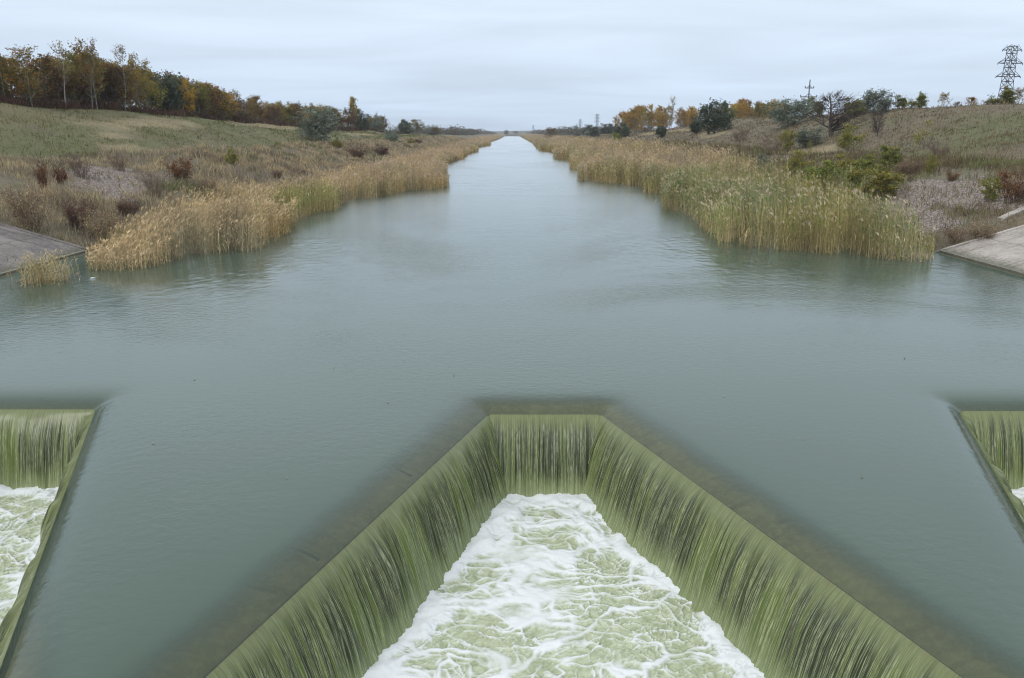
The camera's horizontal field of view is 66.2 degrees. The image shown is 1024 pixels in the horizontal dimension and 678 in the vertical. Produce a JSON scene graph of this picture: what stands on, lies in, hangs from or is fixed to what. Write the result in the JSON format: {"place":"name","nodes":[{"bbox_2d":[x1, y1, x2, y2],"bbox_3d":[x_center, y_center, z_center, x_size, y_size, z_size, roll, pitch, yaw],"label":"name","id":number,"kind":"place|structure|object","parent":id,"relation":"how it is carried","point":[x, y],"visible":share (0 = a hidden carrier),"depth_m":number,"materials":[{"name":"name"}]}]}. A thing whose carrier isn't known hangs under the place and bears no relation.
{"place":"outdoors","nodes":[
{"label":"outdoors","id":0,"kind":"place"},
{"bbox_2d":[0,136,1023,677],"bbox_3d":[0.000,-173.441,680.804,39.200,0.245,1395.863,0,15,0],"label":"water","id":1,"kind":"structure","parent":0,"point":[290,392],"depth_m":16.73,"materials":[{"name":"teal liquid"}]},
{"bbox_2d":[4,248,80,287],"bbox_3d":[-16.121,-2.478,27.279,2.252,1.319,2.927,-3,15,-11],"label":"reed clump","id":2,"kind":"object","parent":1,"relation":"in","point":[42,275],"visible":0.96,"depth_m":26.98,"materials":[{"name":"beige plant"}]},
{"bbox_2d":[5,400,1023,677],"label":"labyrinth weir","id":3,"kind":"object","parent":1,"relation":"in","point":[211,648],"visible":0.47,"depth_m":9.87,"materials":[{"name":"concrete"}]},
{"bbox_2d":[0,409,94,677],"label":"waterfall","id":4,"kind":"structure","parent":3,"relation":"on","point":[41,448],"depth_m":15.13,"materials":[{"name":"liquid"}]},
{"bbox_2d":[206,415,961,677],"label":"waterfall","id":5,"kind":"structure","parent":3,"relation":"on","point":[770,607],"depth_m":10.89,"materials":[{"name":"liquid"}]},
{"bbox_2d":[960,411,1023,523],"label":"waterfall","id":6,"kind":"structure","parent":3,"relation":"on","point":[998,436],"depth_m":15.08,"materials":[{"name":"liquid"}]},
{"bbox_2d":[0,484,1023,677],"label":"pool water","id":7,"kind":"structure","parent":0,"point":[560,585],"depth_m":11.39,"materials":[{"name":"white liquid"}]},
{"bbox_2d":[0,103,1023,250],"bbox_3d":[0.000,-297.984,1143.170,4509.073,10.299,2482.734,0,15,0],"label":"ground","id":8,"kind":"structure","parent":0,"point":[127,136],"depth_m":61.95,"materials":[{"name":"plant"}]},
{"bbox_2d":[0,53,10,100],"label":"birch tree","id":9,"kind":"object","parent":8,"relation":"on","point":[3,65],"visible":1,"depth_m":67.32,"materials":[{"name":"green plant"}]},
{"bbox_2d":[0,71,24,97],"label":"tree","id":10,"kind":"object","parent":8,"relation":"on","point":[19,91],"visible":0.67,"depth_m":68.69,"materials":[{"name":"brown plant"}]},
{"bbox_2d":[0,55,24,94],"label":"birch tree","id":11,"kind":"object","parent":8,"relation":"on","point":[9,62],"visible":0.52,"depth_m":69.71,"materials":[{"name":"green plant"}]},
{"bbox_2d":[5,44,51,106],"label":"birch tree","id":12,"kind":"object","parent":8,"relation":"on","point":[25,75],"visible":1,"depth_m":69.40,"materials":[{"name":"green plant"}]},
{"bbox_2d":[0,179,67,232],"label":"shrub","id":13,"kind":"object","parent":8,"relation":"on","point":[25,204],"visible":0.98,"depth_m":34.19,"materials":[{"name":"brown plant"}]},
{"bbox_2d":[32,162,49,187],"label":"shrub","id":14,"kind":"object","parent":8,"relation":"on","point":[41,177],"visible":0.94,"depth_m":41.41,"materials":[{"name":"brown plant"}]},
{"bbox_2d":[0,223,93,278],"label":"concrete slope","id":15,"kind":"structure","parent":8,"relation":"on","point":[17,242],"depth_m":32.29,"materials":[{"name":"grey concrete"}]},
{"bbox_2d":[14,52,79,101],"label":"tree","id":16,"kind":"object","parent":8,"relation":"on","point":[53,84],"visible":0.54,"depth_m":75.21,"materials":[{"name":"brown plant"}]},
{"bbox_2d":[33,53,81,101],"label":"tree","id":17,"kind":"object","parent":8,"relation":"on","point":[70,76],"visible":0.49,"depth_m":77.32,"materials":[{"name":"brown plant"}]},
{"bbox_2d":[44,40,70,102],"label":"birch tree","id":18,"kind":"object","parent":8,"relation":"on","point":[63,63],"visible":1,"depth_m":74.50,"materials":[{"name":"green plant"}]},
{"bbox_2d":[49,166,68,183],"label":"shrub","id":19,"kind":"object","parent":8,"relation":"on","point":[60,177],"visible":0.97,"depth_m":44.52,"materials":[{"name":"brown plant"}]},
{"bbox_2d":[55,64,89,104],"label":"tree","id":20,"kind":"object","parent":8,"relation":"on","point":[82,88],"visible":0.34,"depth_m":79.56,"materials":[{"name":"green plant"}]},
{"bbox_2d":[53,192,101,230],"bbox_3d":[-20.343,-5.923,36.812,2.031,2.182,1.740,9,17,31],"label":"shrub","id":21,"kind":"object","parent":8,"relation":"on","point":[71,217],"visible":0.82,"depth_m":36.44,"materials":[{"name":"brown plant"}]},
{"bbox_2d":[61,149,94,178],"bbox_3d":[-26.090,-10.533,47.489,2.204,1.991,2.342,-1,15,-6],"label":"shrub","id":22,"kind":"object","parent":8,"relation":"on","point":[79,163],"visible":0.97,"depth_m":47.34,"materials":[{"name":"brown plant"}]},
{"bbox_2d":[53,49,104,101],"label":"tree","id":23,"kind":"object","parent":8,"relation":"on","point":[71,58],"visible":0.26,"depth_m":81.55,"materials":[{"name":"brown plant"}]},
{"bbox_2d":[67,37,104,108],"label":"birch tree","id":24,"kind":"object","parent":8,"relation":"on","point":[83,54],"visible":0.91,"depth_m":78.95,"materials":[{"name":"green plant"}]},
{"bbox_2d":[71,55,109,101],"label":"tree","id":25,"kind":"object","parent":8,"relation":"on","point":[95,58],"visible":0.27,"depth_m":82.05,"materials":[{"name":"brown plant"}]},
{"bbox_2d":[82,50,98,108],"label":"birch tree","id":26,"kind":"object","parent":8,"relation":"on","point":[90,60],"visible":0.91,"depth_m":79.41,"materials":[{"name":"green plant"}]},
{"bbox_2d":[72,202,121,239],"bbox_3d":[-18.922,-5.352,36.025,2.228,2.209,1.867,-2,15,-6],"label":"shrub","id":27,"kind":"object","parent":8,"relation":"on","point":[103,221],"visible":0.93,"depth_m":36.07,"materials":[{"name":"brown plant"}]},
{"bbox_2d":[104,149,131,170],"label":"shrub","id":28,"kind":"object","parent":8,"relation":"on","point":[121,162],"visible":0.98,"depth_m":52.84,"materials":[{"name":"brown plant"}]},
{"bbox_2d":[94,58,142,105],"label":"tree","id":29,"kind":"object","parent":8,"relation":"on","point":[118,81],"visible":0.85,"depth_m":86.04,"materials":[{"name":"brown plant"}]},
{"bbox_2d":[106,42,132,109],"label":"birch tree","id":30,"kind":"object","parent":8,"relation":"on","point":[121,50],"visible":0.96,"depth_m":85.58,"materials":[{"name":"green plant"}]},
{"bbox_2d":[113,195,140,215],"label":"shrub","id":31,"kind":"object","parent":8,"relation":"on","point":[126,208],"visible":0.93,"depth_m":41.62,"materials":[{"name":"brown plant"}]},
{"bbox_2d":[110,68,149,107],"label":"tree","id":32,"kind":"object","parent":8,"relation":"on","point":[131,91],"visible":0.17,"depth_m":92.97,"materials":[{"name":"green plant"}]},
{"bbox_2d":[123,53,155,106],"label":"birch tree","id":33,"kind":"object","parent":8,"relation":"on","point":[143,83],"visible":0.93,"depth_m":89.97,"materials":[{"name":"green plant"}]},
{"bbox_2d":[136,79,168,109],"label":"tree","id":34,"kind":"object","parent":8,"relation":"on","point":[157,94],"visible":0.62,"depth_m":96.52,"materials":[{"name":"green plant"}]},
{"bbox_2d":[135,168,171,196],"bbox_3d":[-22.181,-9.700,48.790,2.397,2.166,2.548,-4,15,-15],"label":"shrub","id":35,"kind":"object","parent":8,"relation":"on","point":[146,183],"visible":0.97,"depth_m":48.55,"materials":[{"name":"brown plant"}]},
{"bbox_2d":[137,70,186,111],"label":"tree","id":36,"kind":"object","parent":8,"relation":"on","point":[175,101],"visible":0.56,"depth_m":103.80,"materials":[{"name":"green plant"}]},
{"bbox_2d":[160,156,197,180],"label":"shrub","id":37,"kind":"object","parent":8,"relation":"on","point":[180,172],"visible":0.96,"depth_m":55.80,"materials":[{"name":"brown plant"}]},
{"bbox_2d":[177,78,197,111],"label":"tree","id":38,"kind":"object","parent":8,"relation":"on","point":[188,94],"visible":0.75,"depth_m":105.55,"materials":[{"name":"yellow plant"}]},
{"bbox_2d":[187,81,213,115],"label":"tree","id":39,"kind":"object","parent":8,"relation":"on","point":[202,96],"visible":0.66,"depth_m":110.36,"materials":[{"name":"green plant"}]},
{"bbox_2d":[0,90,402,133],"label":"undergrowth","id":40,"kind":"object","parent":8,"relation":"on","point":[57,103],"visible":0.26,"depth_m":84.24,"materials":[{"name":"brown plant"}]},
{"bbox_2d":[186,83,222,115],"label":"tree","id":41,"kind":"object","parent":8,"relation":"on","point":[212,100],"visible":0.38,"depth_m":113.99,"materials":[{"name":"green plant"}]},
{"bbox_2d":[195,174,220,190],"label":"shrub","id":42,"kind":"object","parent":8,"relation":"on","point":[202,182],"visible":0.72,"depth_m":54.90,"materials":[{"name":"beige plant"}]},
{"bbox_2d":[0,100,418,157],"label":"dead weeds","id":43,"kind":"object","parent":8,"relation":"on","point":[254,125],"visible":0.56,"depth_m":78.75,"materials":[{"name":"brown plant"}]},
{"bbox_2d":[210,86,229,117],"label":"tree","id":44,"kind":"object","parent":8,"relation":"on","point":[219,96],"visible":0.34,"depth_m":117.53,"materials":[{"name":"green plant"}]},
{"bbox_2d":[0,103,444,159],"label":"grass","id":45,"kind":"structure","parent":8,"relation":"on","point":[238,123],"depth_m":76.19,"materials":[{"name":"green plant"}]},
{"bbox_2d":[218,89,242,117],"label":"tree","id":46,"kind":"object","parent":8,"relation":"on","point":[230,100],"visible":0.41,"depth_m":121.99,"materials":[{"name":"brown plant"}]},
{"bbox_2d":[221,147,241,165],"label":"shrub","id":47,"kind":"object","parent":8,"relation":"on","point":[232,157],"visible":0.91,"depth_m":69.12,"materials":[{"name":"green plant"}]},
{"bbox_2d":[0,135,464,247],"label":"weeds","id":48,"kind":"object","parent":8,"relation":"on","point":[253,160],"visible":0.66,"depth_m":62.56,"materials":[{"name":"brown plant"}]},
{"bbox_2d":[241,98,269,120],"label":"tree","id":49,"kind":"object","parent":8,"relation":"on","point":[257,111],"visible":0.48,"depth_m":135.74,"materials":[{"name":"brown plant"}]},
{"bbox_2d":[84,134,505,271],"bbox_3d":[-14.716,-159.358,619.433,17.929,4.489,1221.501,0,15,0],"label":"reeds","id":50,"kind":"object","parent":8,"relation":"on","point":[271,208],"visible":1,"depth_m":42.05,"materials":[{"name":"beige plant"}]},
{"bbox_2d":[290,101,305,124],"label":"tree","id":51,"kind":"object","parent":8,"relation":"on","point":[297,107],"visible":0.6,"depth_m":158.80,"materials":[{"name":"brown plant"}]},
{"bbox_2d":[287,104,344,142],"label":"tree","id":52,"kind":"object","parent":8,"relation":"on","point":[322,123],"visible":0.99,"depth_m":124.17,"materials":[{"name":"green plant"}]},
{"bbox_2d":[340,107,357,127],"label":"tree","id":53,"kind":"object","parent":8,"relation":"on","point":[348,120],"visible":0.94,"depth_m":208.48,"materials":[{"name":"brown plant"}]},
{"bbox_2d":[348,96,357,125],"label":"tree","id":54,"kind":"object","parent":8,"relation":"on","point":[352,104],"visible":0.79,"depth_m":213.63,"materials":[{"name":"yellow plant"}]},
{"bbox_2d":[341,143,368,158],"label":"shrub","id":55,"kind":"object","parent":8,"relation":"on","point":[357,152],"visible":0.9,"depth_m":116.13,"materials":[{"name":"brown plant"}]},
{"bbox_2d":[349,108,368,128],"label":"tree","id":56,"kind":"object","parent":8,"relation":"on","point":[362,124],"visible":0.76,"depth_m":222.43,"materials":[{"name":"green plant"}]},
{"bbox_2d":[366,111,383,131],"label":"tree","id":57,"kind":"object","parent":8,"relation":"on","point":[377,124],"visible":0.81,"depth_m":245.48,"materials":[{"name":"green plant"}]},
{"bbox_2d":[382,129,399,142],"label":"shrub","id":58,"kind":"object","parent":8,"relation":"on","point":[391,136],"visible":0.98,"depth_m":180.68,"materials":[{"name":"green plant"}]},
{"bbox_2d":[397,119,411,133],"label":"tree","id":59,"kind":"object","parent":8,"relation":"on","point":[402,127],"visible":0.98,"depth_m":315.94,"materials":[{"name":"green plant"}]},
{"bbox_2d":[388,123,655,135],"bbox_3d":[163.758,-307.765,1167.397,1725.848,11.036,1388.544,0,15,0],"label":"treeline","id":60,"kind":"object","parent":8,"relation":"on","point":[477,132],"visible":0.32,"depth_m":604.16,"materials":[{"name":"green plant"}]},
{"bbox_2d":[598,123,615,133],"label":"tree","id":61,"kind":"object","parent":8,"relation":"on","point":[606,129],"visible":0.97,"depth_m":408.16,"materials":[{"name":"green plant"}]},
{"bbox_2d":[612,122,630,137],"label":"tree","id":62,"kind":"object","parent":8,"relation":"on","point":[624,132],"visible":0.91,"depth_m":228.29,"materials":[{"name":"green plant"}]},
{"bbox_2d":[622,110,637,134],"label":"tree","id":63,"kind":"object","parent":8,"relation":"on","point":[626,119],"visible":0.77,"depth_m":250.12,"materials":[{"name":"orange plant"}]},
{"bbox_2d":[627,107,639,133],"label":"birch tree","id":64,"kind":"object","parent":8,"relation":"on","point":[635,122],"visible":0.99,"depth_m":248.82,"materials":[{"name":"brown plant"}]},
{"bbox_2d":[633,104,648,132],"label":"tree","id":65,"kind":"object","parent":8,"relation":"on","point":[639,116],"visible":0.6,"depth_m":265.02,"materials":[{"name":"orange plant"}]},
{"bbox_2d":[641,103,660,129],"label":"tree","id":66,"kind":"object","parent":8,"relation":"on","point":[653,118],"visible":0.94,"depth_m":248.12,"materials":[{"name":"orange plant"}]},
{"bbox_2d":[657,107,672,127],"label":"tree","id":67,"kind":"object","parent":8,"relation":"on","point":[662,120],"visible":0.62,"depth_m":282.83,"materials":[{"name":"orange plant"}]},
{"bbox_2d":[687,116,704,133],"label":"tree","id":68,"kind":"object","parent":8,"relation":"on","point":[694,125],"visible":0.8,"depth_m":157.80,"materials":[{"name":"green plant"}]},
{"bbox_2d":[694,97,737,133],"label":"tree","id":69,"kind":"object","parent":8,"relation":"on","point":[715,118],"visible":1,"depth_m":142.30,"materials":[{"name":"green plant"}]},
{"bbox_2d":[518,133,943,261],"bbox_3d":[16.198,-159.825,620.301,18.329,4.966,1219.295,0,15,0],"label":"reeds","id":70,"kind":"object","parent":8,"relation":"on","point":[727,200],"visible":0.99,"depth_m":43.50,"materials":[{"name":"beige plant"}]},
{"bbox_2d":[731,127,750,142],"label":"shrub","id":71,"kind":"object","parent":8,"relation":"on","point":[737,135],"visible":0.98,"depth_m":113.49,"materials":[{"name":"brown plant"}]},
{"bbox_2d":[735,103,747,117],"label":"tree","id":72,"kind":"object","parent":8,"relation":"on","point":[741,108],"visible":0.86,"depth_m":184.16,"materials":[{"name":"orange plant"}]},
{"bbox_2d":[759,136,788,151],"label":"shrub","id":73,"kind":"object","parent":8,"relation":"on","point":[774,148],"visible":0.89,"depth_m":90.29,"materials":[{"name":"brown plant"}]},
{"bbox_2d":[776,128,798,151],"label":"shrub","id":74,"kind":"object","parent":8,"relation":"on","point":[785,133],"visible":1,"depth_m":84.74,"materials":[{"name":"green plant"}]},
{"bbox_2d":[760,95,817,127],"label":"tree","id":75,"kind":"object","parent":8,"relation":"on","point":[795,109],"visible":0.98,"depth_m":111.75,"materials":[{"name":"green plant"}]},
{"bbox_2d":[570,136,1023,250],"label":"weeds","id":76,"kind":"object","parent":8,"relation":"on","point":[967,161],"visible":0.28,"depth_m":50.00,"materials":[{"name":"brown plant"}]},
{"bbox_2d":[785,149,815,173],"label":"shrub","id":77,"kind":"object","parent":8,"relation":"on","point":[796,161],"visible":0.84,"depth_m":65.47,"materials":[{"name":"green plant"}]},
{"bbox_2d":[586,99,1023,163],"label":"grass","id":78,"kind":"structure","parent":8,"relation":"on","point":[900,138],"depth_m":77.46,"materials":[{"name":"green plant"}]},
{"bbox_2d":[792,124,825,147],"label":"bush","id":79,"kind":"object","parent":8,"relation":"on","point":[802,137],"visible":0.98,"depth_m":85.63,"materials":[{"name":"green plant"}]},
{"bbox_2d":[800,159,843,189],"bbox_3d":[21.712,-11.267,54.551,3.038,2.539,3.172,-1,15,-2],"label":"bush","id":80,"kind":"object","parent":8,"relation":"on","point":[824,169],"visible":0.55,"depth_m":54.08,"materials":[{"name":"green plant"}]},
{"bbox_2d":[770,160,892,220],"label":"tall weeds","id":81,"kind":"object","parent":8,"relation":"on","point":[840,179],"visible":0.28,"depth_m":51.90,"materials":[{"name":"green plant"}]},
{"bbox_2d":[806,90,871,136],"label":"bare tree","id":82,"kind":"object","parent":8,"relation":"on","point":[842,118],"visible":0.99,"depth_m":87.10,"materials":[{"name":"grey plant"}]},
{"bbox_2d":[832,152,859,179],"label":"shrub","id":83,"kind":"object","parent":8,"relation":"on","point":[841,163],"visible":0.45,"depth_m":56.01,"materials":[{"name":"green plant"}]},
{"bbox_2d":[833,122,866,150],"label":"shrub","id":84,"kind":"object","parent":8,"relation":"on","point":[846,140],"visible":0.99,"depth_m":73.92,"materials":[{"name":"green plant"}]},
{"bbox_2d":[840,98,865,115],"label":"tree","id":85,"kind":"object","parent":8,"relation":"on","point":[856,102],"visible":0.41,"depth_m":100.16,"materials":[{"name":"green plant"}]},
{"bbox_2d":[842,164,876,195],"bbox_3d":[22.181,-9.926,49.599,2.516,2.296,2.161,9,17,30],"label":"bush","id":86,"kind":"object","parent":8,"relation":"on","point":[852,175],"visible":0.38,"depth_m":49.38,"materials":[{"name":"green plant"}]},
{"bbox_2d":[856,153,879,171],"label":"shrub","id":87,"kind":"object","parent":8,"relation":"on","point":[866,162],"visible":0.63,"depth_m":56.26,"materials":[{"name":"green plant"}]},
{"bbox_2d":[870,109,887,135],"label":"bare tree","id":88,"kind":"object","parent":8,"relation":"on","point":[876,125],"visible":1,"depth_m":76.64,"materials":[{"name":"grey plant"}]},
{"bbox_2d":[852,162,906,201],"bbox_3d":[21.994,-9.332,47.199,3.133,2.629,3.923,12,19,38],"label":"shrub","id":89,"kind":"object","parent":8,"relation":"on","point":[884,177],"visible":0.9,"depth_m":46.68,"materials":[{"name":"green plant"}]},
{"bbox_2d":[860,88,902,114],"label":"tree","id":90,"kind":"object","parent":8,"relation":"on","point":[879,99],"visible":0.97,"depth_m":94.92,"materials":[{"name":"green plant"}]},
{"bbox_2d":[876,143,905,167],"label":"shrub","id":91,"kind":"object","parent":8,"relation":"on","point":[890,154],"visible":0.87,"depth_m":56.01,"materials":[{"name":"green plant"}]},
{"bbox_2d":[892,94,907,108],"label":"tree","id":92,"kind":"object","parent":8,"relation":"on","point":[901,101],"visible":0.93,"depth_m":95.56,"materials":[{"name":"green plant"}]},
{"bbox_2d":[894,156,927,175],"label":"shrub","id":93,"kind":"object","parent":8,"relation":"on","point":[907,166],"visible":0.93,"depth_m":51.79,"materials":[{"name":"brown plant"}]},
{"bbox_2d":[905,91,928,108],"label":"tree","id":94,"kind":"object","parent":8,"relation":"on","point":[921,101],"visible":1,"depth_m":93.58,"materials":[{"name":"green plant"}]},
{"bbox_2d":[910,116,936,149],"bbox_3d":[33.089,-16.465,63.149,1.934,2.860,1.818,2,15,7],"label":"sapling","id":95,"kind":"object","parent":8,"relation":"on","point":[918,135],"visible":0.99,"depth_m":63.24,"materials":[{"name":"green plant"}]},
{"bbox_2d":[923,154,939,172],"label":"shrub","id":96,"kind":"object","parent":8,"relation":"on","point":[930,162],"visible":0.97,"depth_m":50.28,"materials":[{"name":"green plant"}]},
{"bbox_2d":[923,140,951,154],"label":"shrub","id":97,"kind":"object","parent":8,"relation":"on","point":[936,149],"visible":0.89,"depth_m":57.43,"materials":[{"name":"brown plant"}]},
{"bbox_2d":[939,223,968,243],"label":"shrub","id":98,"kind":"object","parent":8,"relation":"on","point":[950,236],"visible":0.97,"depth_m":34.59,"materials":[{"name":"brown plant"}]},
{"bbox_2d":[933,225,1023,276],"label":"concrete slope","id":99,"kind":"structure","parent":8,"relation":"on","point":[1003,251],"depth_m":31.98,"materials":[{"name":"grey concrete"}]},
{"bbox_2d":[963,218,1006,240],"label":"shrub","id":100,"kind":"object","parent":8,"relation":"on","point":[976,231],"visible":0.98,"depth_m":33.55,"materials":[{"name":"brown plant"}]},
{"bbox_2d":[976,175,1005,202],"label":"shrub","id":101,"kind":"object","parent":8,"relation":"on","point":[989,189],"visible":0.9,"depth_m":39.13,"materials":[{"name":"green plant"}]},
{"bbox_2d":[982,85,1019,104],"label":"tree","id":102,"kind":"object","parent":8,"relation":"on","point":[1007,94],"visible":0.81,"depth_m":85.57,"materials":[{"name":"green plant"}]},
{"bbox_2d":[995,44,1022,98],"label":"electricity pylon","id":103,"kind":"object","parent":8,"relation":"on","point":[1008,68],"visible":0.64,"depth_m":213.12,"materials":[{"name":"metal"}]},
{"bbox_2d":[997,168,1023,204],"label":"shrub","id":104,"kind":"object","parent":8,"relation":"on","point":[1018,188],"visible":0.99,"depth_m":37.45,"materials":[{"name":"brown plant"}]},
{"bbox_2d":[997,206,1023,220],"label":"concrete kerb","id":105,"kind":"structure","parent":8,"relation":"on","point":[1015,212],"depth_m":35.50,"materials":[{"name":"grey concrete"}]},
{"bbox_2d":[0,0,1023,131],"label":"sky","id":106,"kind":"structure","parent":0,"point":[488,65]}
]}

